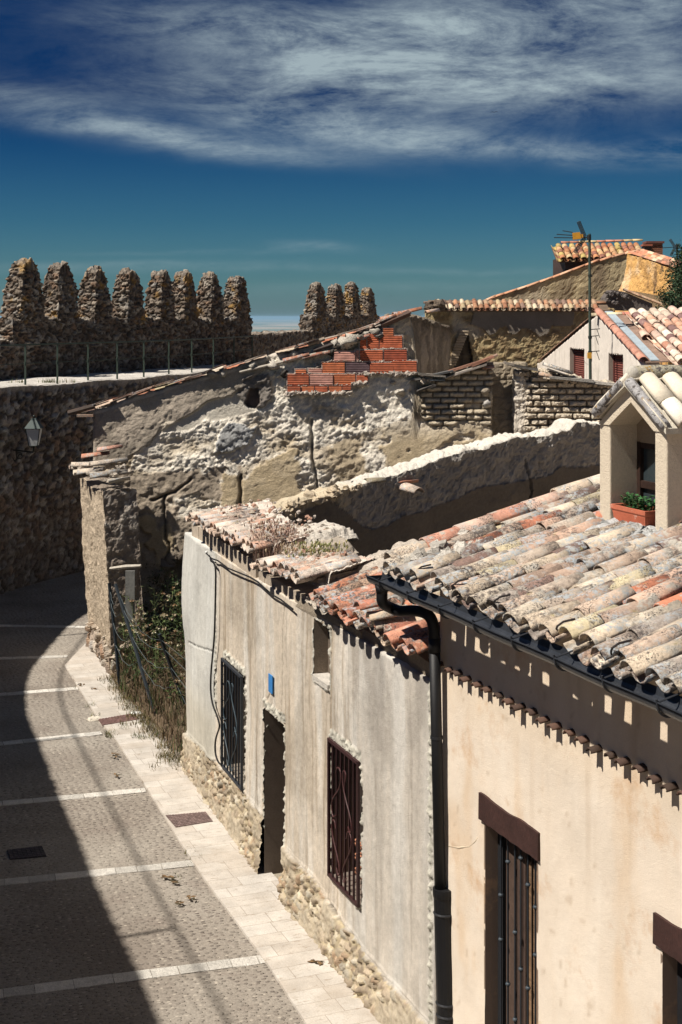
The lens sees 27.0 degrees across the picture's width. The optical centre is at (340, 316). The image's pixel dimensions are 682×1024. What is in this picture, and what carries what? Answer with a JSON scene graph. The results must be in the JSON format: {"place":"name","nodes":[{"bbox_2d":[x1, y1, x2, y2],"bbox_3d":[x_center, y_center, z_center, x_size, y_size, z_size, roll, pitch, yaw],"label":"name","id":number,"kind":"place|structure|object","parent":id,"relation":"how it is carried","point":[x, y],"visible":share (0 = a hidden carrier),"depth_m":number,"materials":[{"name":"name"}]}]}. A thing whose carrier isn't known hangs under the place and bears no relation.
{"place":"outdoors","nodes":[
{"label":"outdoors","id":0,"kind":"place"},
{"bbox_2d":[110,630,186,752],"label":"yard soil","id":1,"kind":"structure","parent":0,"point":[166,724],"depth_m":24.27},
{"bbox_2d":[119,603,136,666],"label":"thistle","id":2,"kind":"object","parent":1,"relation":"on","point":[121,623],"visible":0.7,"depth_m":26.38,"materials":[{"name":"plant"}]},
{"bbox_2d":[118,625,145,683],"bbox_3d":[-3.724,6.058,25.256,0.489,1.185,0.518,0,0,-28],"label":"thistle","id":3,"kind":"object","parent":1,"relation":"on","point":[144,640],"visible":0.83,"depth_m":25.26,"materials":[{"name":"plant"}]},
{"bbox_2d":[122,595,145,673],"bbox_3d":[-3.805,5.834,25.938,0.490,1.632,0.536,0,0,-29],"label":"thistle","id":4,"kind":"object","parent":1,"relation":"on","point":[131,602],"visible":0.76,"depth_m":25.96,"materials":[{"name":"plant"}]},
{"bbox_2d":[126,606,151,680],"bbox_3d":[-3.587,5.936,25.519,0.543,1.432,0.580,0,0,19],"label":"thistle","id":5,"kind":"object","parent":1,"relation":"on","point":[138,616],"visible":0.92,"depth_m":25.52,"materials":[{"name":"green plant"}]},
{"bbox_2d":[97,608,186,770],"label":"yard weeds","id":6,"kind":"object","parent":1,"relation":"on","point":[136,686],"visible":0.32,"depth_m":24.00,"materials":[{"name":"green plant"}]},
{"bbox_2d":[103,564,186,728],"bbox_3d":[-2.386,5.662,24.495,4.077,1.988,8.583,0,0,0],"label":"bramble","id":7,"kind":"object","parent":1,"relation":"on","point":[169,613],"visible":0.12,"depth_m":25.97,"materials":[{"name":"green plant"}]},
{"bbox_2d":[108,583,185,710],"bbox_3d":[-2.976,5.721,23.787,0.714,1.995,4.941,0,0,-25],"label":"wire fence","id":8,"kind":"object","parent":1,"relation":"on","point":[166,653],"visible":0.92,"depth_m":24.60,"materials":[{"name":"metal"}]},
{"bbox_2d":[141,586,166,653],"bbox_3d":[-3.485,5.827,26.728,0.556,1.647,0.482,0,0,0],"label":"thistle","id":9,"kind":"object","parent":1,"relation":"on","point":[144,614],"visible":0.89,"depth_m":26.71,"materials":[{"name":"plant"}]},
{"bbox_2d":[150,641,166,691],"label":"thistle","id":10,"kind":"object","parent":1,"relation":"on","point":[158,648],"visible":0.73,"depth_m":24.34,"materials":[{"name":"green plant"}]},
{"bbox_2d":[152,614,181,678],"bbox_3d":[-3.076,5.911,24.947,0.578,1.481,0.523,0,0,0],"label":"thistle","id":11,"kind":"object","parent":1,"relation":"on","point":[164,634],"visible":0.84,"depth_m":24.94,"materials":[{"name":"green plant"}]},
{"bbox_2d":[160,567,181,637],"bbox_3d":[-3.236,5.730,27.416,0.509,1.842,0.567,0,0,0],"label":"thistle","id":12,"kind":"object","parent":1,"relation":"on","point":[171,576],"visible":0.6,"depth_m":27.39,"materials":[{"name":"plant"}]},
{"bbox_2d":[160,627,184,693],"bbox_3d":[-2.838,5.952,24.229,0.416,1.396,0.580,0,0,39],"label":"thistle","id":13,"kind":"object","parent":1,"relation":"on","point":[169,642],"visible":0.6,"depth_m":24.16,"materials":[{"name":"green plant"}]},
{"bbox_2d":[165,582,181,654],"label":"thistle","id":14,"kind":"object","parent":1,"relation":"on","point":[179,593],"visible":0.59,"depth_m":26.25,"materials":[{"name":"green plant"}]},
{"bbox_2d":[167,586,184,646],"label":"thistle","id":15,"kind":"object","parent":1,"relation":"on","point":[177,595],"visible":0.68,"depth_m":25.79,"materials":[{"name":"green plant"}]},
{"bbox_2d":[167,667,185,725],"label":"thistle","id":16,"kind":"object","parent":1,"relation":"on","point":[182,675],"visible":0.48,"depth_m":22.72,"materials":[{"name":"plant"}]},
{"bbox_2d":[0,571,303,1023],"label":"road","id":17,"kind":"structure","parent":0,"point":[61,930],"depth_m":16.77,"materials":[{"name":"grey stone"}]},
{"bbox_2d":[7,846,46,859],"bbox_3d":[-3.919,6.694,17.735,0.446,0.028,0.360,0,0,-19],"label":"manhole cover","id":18,"kind":"object","parent":17,"relation":"on","point":[27,852],"visible":1,"depth_m":17.72,"materials":[{"name":"metal"}]},
{"bbox_2d":[0,655,67,659],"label":"paving band","id":19,"kind":"object","parent":17,"relation":"on","point":[35,657],"visible":1,"depth_m":27.92,"materials":[{"name":"white stone"}]},
{"bbox_2d":[0,687,78,695],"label":"paving band","id":20,"kind":"object","parent":17,"relation":"on","point":[37,691],"visible":1,"depth_m":25.38,"materials":[{"name":"beige stone"}]},
{"bbox_2d":[0,624,84,627],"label":"paving band","id":21,"kind":"object","parent":17,"relation":"on","point":[50,626],"visible":0.8,"depth_m":30.71,"materials":[{"name":"white stone"}]},
{"bbox_2d":[0,731,101,745],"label":"paving band","id":22,"kind":"object","parent":17,"relation":"on","point":[58,737],"visible":1,"depth_m":22.56,"materials":[{"name":"beige stone"}]},
{"bbox_2d":[0,788,145,805],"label":"paving band","id":23,"kind":"object","parent":17,"relation":"on","point":[67,797],"visible":1,"depth_m":19.81,"materials":[{"name":"beige stone"}]},
{"bbox_2d":[0,860,193,885],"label":"paving band","id":24,"kind":"object","parent":17,"relation":"on","point":[92,873],"visible":1,"depth_m":17.10,"materials":[{"name":"beige stone"}]},
{"bbox_2d":[0,955,265,997],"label":"paving band","id":25,"kind":"object","parent":17,"relation":"on","point":[119,977],"visible":1,"depth_m":14.42,"materials":[{"name":"beige stone"}]},
{"bbox_2d":[65,644,380,1023],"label":"pavement","id":26,"kind":"structure","parent":0,"point":[285,946],"depth_m":16.84,"materials":[{"name":"stone"}]},
{"bbox_2d":[86,716,100,720],"bbox_3d":[-4.099,6.683,23.622,0.272,0.099,0.174,0,0,0],"label":"flat stone","id":27,"kind":"object","parent":26,"relation":"on","point":[94,718],"visible":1,"depth_m":23.57,"materials":[{"name":"beige stone"}]},
{"bbox_2d":[99,714,137,725],"bbox_3d":[-3.685,6.668,23.544,0.713,0.028,0.377,0,0,-33],"label":"drain cover","id":28,"kind":"object","parent":26,"relation":"on","point":[110,720],"visible":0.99,"depth_m":23.50,"materials":[{"name":"metal"}]},
{"bbox_2d":[75,686,199,879],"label":"paving weeds","id":29,"kind":"object","parent":26,"relation":"on","point":[107,735],"visible":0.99,"depth_m":22.68,"materials":[{"name":"plant"}]},
{"bbox_2d":[165,811,212,827],"bbox_3d":[-2.003,6.668,18.883,0.538,0.028,0.486,0,0,-23],"label":"drain cover","id":30,"kind":"object","parent":26,"relation":"on","point":[182,820],"visible":1,"depth_m":18.86,"materials":[{"name":"metal"}]},
{"bbox_2d":[79,683,322,964],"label":"fallen leaves","id":31,"kind":"object","parent":26,"relation":"on","point":[189,897],"visible":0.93,"depth_m":16.73,"materials":[{"name":"brown plant"}]},
{"bbox_2d":[252,319,299,331],"bbox_3d":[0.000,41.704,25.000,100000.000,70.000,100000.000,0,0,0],"label":"ground","id":32,"kind":"structure","parent":0,"point":[261,325],"depth_m":14090.55,"materials":[{"name":"white"}]},
{"bbox_2d":[0,257,252,593],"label":"town wall","id":33,"kind":"structure","parent":32,"relation":"on","point":[41,516],"depth_m":39.69,"materials":[{"name":"stone"}]},
{"bbox_2d":[13,415,43,460],"bbox_3d":[-7.718,2.950,34.714,0.554,1.177,1.784,0,0,-33],"label":"wall lantern","id":34,"kind":"object","parent":33,"relation":"attached to","point":[34,427],"depth_m":34.08,"materials":[{"name":"paint"}]},
{"bbox_2d":[11,378,75,382],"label":"walkway grass","id":35,"kind":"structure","parent":33,"relation":"on","point":[46,381],"depth_m":36.23,"materials":[{"name":"beige plant"}]},
{"bbox_2d":[0,335,257,384],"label":"walkway railing","id":36,"kind":"object","parent":33,"relation":"on","point":[25,363],"visible":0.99,"depth_m":39.29,"materials":[{"name":"metal"}]},
{"bbox_2d":[251,281,379,357],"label":"town wall","id":37,"kind":"structure","parent":33,"relation":"attached to","point":[337,311],"depth_m":70.55,"materials":[{"name":"stone"}]},
{"bbox_2d":[180,498,439,1023],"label":"grey house","id":38,"kind":"structure","parent":32,"relation":"on","point":[339,655],"depth_m":15.26,"materials":[{"name":"paint"}]},
{"bbox_2d":[192,509,210,511],"bbox_3d":[-1.990,2.868,20.925,0.406,0.081,0.180,0,0,-7],"label":"roof tile","id":39,"kind":"object","parent":38,"relation":"on","point":[196,510],"visible":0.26,"depth_m":20.88,"materials":[{"name":"ceramic"}]},
{"bbox_2d":[221,657,242,790],"bbox_3d":[-1.413,5.220,18.302,0.038,1.433,1.051,0,0,-19],"label":"barred window","id":40,"kind":"structure","parent":38,"relation":"attached to","point":[230,764],"depth_m":18.22,"materials":[{"name":"paint"}]},
{"bbox_2d":[205,551,293,765],"bbox_3d":[-1.211,4.553,17.739,0.057,2.742,3.976,0,0,-19],"label":"wall cable","id":41,"kind":"object","parent":38,"relation":"attached to","point":[270,593],"depth_m":19.04,"materials":[{"name":"paint"}]},
{"bbox_2d":[268,673,272,693],"bbox_3d":[-0.826,4.311,16.708,0.012,0.210,0.150,0,0,-21],"label":"wall plate","id":42,"kind":"object","parent":38,"relation":"attached to","point":[270,683],"depth_m":16.70,"materials":[{"name":"paint"}]},
{"bbox_2d":[228,513,318,561],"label":"dry grass","id":43,"kind":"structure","parent":38,"relation":"on","point":[261,554],"depth_m":16.95,"materials":[{"name":"brown plant"}]},
{"bbox_2d":[265,542,334,557],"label":"dry grass","id":44,"kind":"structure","parent":38,"relation":"on","point":[292,548],"depth_m":16.57,"materials":[{"name":"beige plant"}]},
{"bbox_2d":[285,539,347,556],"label":"yellow weed","id":45,"kind":"object","parent":38,"relation":"on","point":[317,543],"visible":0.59,"depth_m":16.18,"materials":[{"name":"yellow plant"}]},
{"bbox_2d":[327,737,359,907],"bbox_3d":[0.017,5.108,14.427,0.037,1.439,0.876,0,0,-21],"label":"barred window","id":46,"kind":"structure","parent":38,"relation":"attached to","point":[332,823],"depth_m":14.37,"materials":[{"name":"paint"}]},
{"bbox_2d":[67,307,614,673],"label":"ruined house","id":47,"kind":"structure","parent":32,"relation":"on","point":[294,420],"depth_m":28.80,"materials":[{"name":"stone"}]},
{"bbox_2d":[125,570,134,619],"bbox_3d":[-3.854,5.093,26.000,0.170,0.900,0.060,0,0,0],"label":"grey plank","id":48,"kind":"object","parent":47,"relation":"attached to","point":[130,584],"visible":0.79,"depth_m":25.97,"materials":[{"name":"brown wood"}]},
{"bbox_2d":[110,564,141,569],"bbox_3d":[-3.953,4.596,26.100,0.636,0.137,0.080,0,0,19],"label":"wooden stick","id":49,"kind":"object","parent":48,"relation":"on","point":[126,566],"visible":1,"depth_m":26.07,"materials":[{"name":"brown wood"}]},
{"bbox_2d":[273,418,599,585],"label":"yard wall","id":50,"kind":"structure","parent":32,"relation":"on","point":[459,484],"depth_m":21.67,"materials":[{"name":"paint"}]},
{"bbox_2d":[364,477,385,482],"bbox_3d":[0.497,2.391,20.822,0.309,0.075,0.177,0,0,-18],"label":"roof tile","id":51,"kind":"object","parent":50,"relation":"on","point":[376,479],"visible":1,"depth_m":20.77,"materials":[{"name":"ceramic"}]},
{"bbox_2d":[398,479,418,482],"bbox_3d":[0.908,2.459,21.095,0.486,0.091,0.156,0,0,-20],"label":"roof tile","id":52,"kind":"object","parent":50,"relation":"on","point":[412,481],"visible":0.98,"depth_m":21.07,"materials":[{"name":"ceramic"}]},
{"bbox_2d":[397,482,423,493],"bbox_3d":[1.015,2.509,20.986,0.257,0.153,0.430,0,0,-42],"label":"roof tile","id":53,"kind":"object","parent":50,"relation":"on","point":[408,487],"visible":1,"depth_m":20.90,"materials":[{"name":"ceramic"}]},
{"bbox_2d":[423,299,614,371],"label":"long house","id":54,"kind":"structure","parent":32,"relation":"on","point":[532,332],"depth_m":41.99,"materials":[{"name":"brown stone"}]},
{"bbox_2d":[380,474,681,1023],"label":"cream house","id":55,"kind":"structure","parent":32,"relation":"on","point":[570,783],"depth_m":10.55,"materials":[{"name":"paint"}]},
{"bbox_2d":[375,585,452,1023],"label":"downpipe","id":56,"kind":"object","parent":55,"relation":"attached to","point":[442,929],"visible":0.9,"depth_m":12.20,"materials":[{"name":"metal"}]},
{"bbox_2d":[498,834,536,1023],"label":"door","id":57,"kind":"structure","parent":55,"relation":"attached to","point":[504,931],"depth_m":11.42,"materials":[{"name":"brown wood"}]},
{"bbox_2d":[498,834,505,1023],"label":"door panel","id":58,"kind":"structure","parent":57,"relation":"in","point":[503,838],"depth_m":11.56,"materials":[{"name":"brown wood"}]},
{"bbox_2d":[506,839,516,1023],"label":"door panel","id":59,"kind":"structure","parent":57,"relation":"in","point":[511,846],"depth_m":11.42,"materials":[{"name":"brown wood"}]},
{"bbox_2d":[517,846,529,1023],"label":"door panel","id":60,"kind":"structure","parent":57,"relation":"in","point":[518,849],"depth_m":11.26,"materials":[{"name":"brown wood"}]},
{"bbox_2d":[498,835,536,1023],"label":"door grille","id":61,"kind":"object","parent":55,"relation":"attached to","point":[515,931],"depth_m":11.22,"materials":[{"name":"paint"}]},
{"bbox_2d":[365,572,681,721],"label":"gutter","id":62,"kind":"object","parent":55,"relation":"attached to","point":[649,695],"visible":0.94,"depth_m":9.96,"materials":[{"name":"metal"}]},
{"bbox_2d":[525,853,536,1023],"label":"panel","id":63,"kind":"object","parent":55,"relation":"attached to","point":[531,943],"visible":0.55,"depth_m":11.06,"materials":[{"name":"brown wood"}]},
{"bbox_2d":[551,365,681,540],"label":"dormer","id":64,"kind":"object","parent":55,"relation":"on","point":[637,410],"visible":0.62,"depth_m":11.92,"materials":[{"name":"paint"}]},
{"bbox_2d":[610,492,654,526],"bbox_3d":[2.506,1.633,11.935,0.247,0.303,0.526,0,0,-22],"label":"planter","id":65,"kind":"object","parent":64,"relation":"on","point":[637,511],"visible":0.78,"depth_m":11.89,"materials":[{"name":"ceramic"}]},
{"bbox_2d":[637,441,654,503],"bbox_3d":[2.709,1.450,11.998,0.060,0.760,0.668,0,0,-22],"label":"window frame","id":66,"kind":"structure","parent":64,"relation":"in","point":[645,451],"depth_m":12.22,"materials":[{"name":"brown wood"}]},
{"bbox_2d":[677,961,681,1023],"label":"door","id":67,"kind":"structure","parent":55,"relation":"attached to","point":[679,993],"depth_m":9.29,"materials":[{"name":"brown wood"}]},
{"bbox_2d":[677,961,681,1023],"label":"door panel","id":68,"kind":"structure","parent":67,"relation":"in","point":[679,966],"depth_m":9.29,"materials":[{"name":"brown wood"}]},
{"bbox_2d":[487,239,663,299],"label":"tall house","id":69,"kind":"structure","parent":32,"relation":"on","point":[568,279],"depth_m":52.01,"materials":[{"name":"rough plaster"},{"name":"clay tile"}]},
{"bbox_2d":[537,305,681,381],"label":"gable house","id":70,"kind":"structure","parent":32,"relation":"on","point":[642,336],"depth_m":32.15,"materials":[{"name":"paint"}]},
{"bbox_2d":[554,221,599,378],"bbox_3d":[5.272,-0.362,31.639,1.048,3.540,0.338,0,0,0],"label":"television antenna","id":71,"kind":"object","parent":70,"relation":"on","point":[576,235],"visible":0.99,"depth_m":31.58,"materials":[{"name":"paint"}]},
{"bbox_2d":[574,348,583,378],"bbox_3d":[6.005,1.748,35.364,0.080,1.916,1.613,0,0,-3],"label":"window shutter","id":72,"kind":"object","parent":70,"relation":"attached to","point":[578,362],"depth_m":35.66,"materials":[{"name":"paint"}]},
{"bbox_2d":[613,354,622,382],"bbox_3d":[6.226,1.665,31.516,0.080,1.683,1.281,0,0,-3],"label":"window shutter","id":73,"kind":"object","parent":70,"relation":"attached to","point":[617,366],"depth_m":31.86,"materials":[{"name":"paint"}]},
{"bbox_2d":[652,243,681,364],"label":"evergreen tree","id":74,"kind":"object","parent":32,"relation":"on","point":[673,293],"visible":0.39,"depth_m":44.91,"materials":[{"name":"green plant"}]},
{"bbox_2d":[0,0,681,318],"label":"sky","id":75,"kind":"structure","parent":0,"point":[414,152],"materials":[{"name":"blue"}]},
{"bbox_2d":[377,308,456,376],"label":"mud shed","id":76,"kind":"structure","parent":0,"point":[432,339],"depth_m":36.30,"materials":[{"name":"concrete"}]},
{"bbox_2d":[615,249,681,364],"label":"ochre buttress","id":77,"kind":"structure","parent":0,"point":[644,268],"depth_m":49.16,"materials":[{"name":"beige stone"}]},
{"bbox_2d":[601,288,680,310],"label":"stone outbuilding","id":78,"kind":"structure","parent":77,"relation":"attached to","point":[625,300],"depth_m":44.00,"materials":[{"name":"grey stone"}]},
{"bbox_2d":[663,239,677,258],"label":"television antenna","id":79,"kind":"object","parent":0,"point":[674,245],"visible":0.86,"depth_m":53.99,"materials":[{"name":"paint"}]}
]}

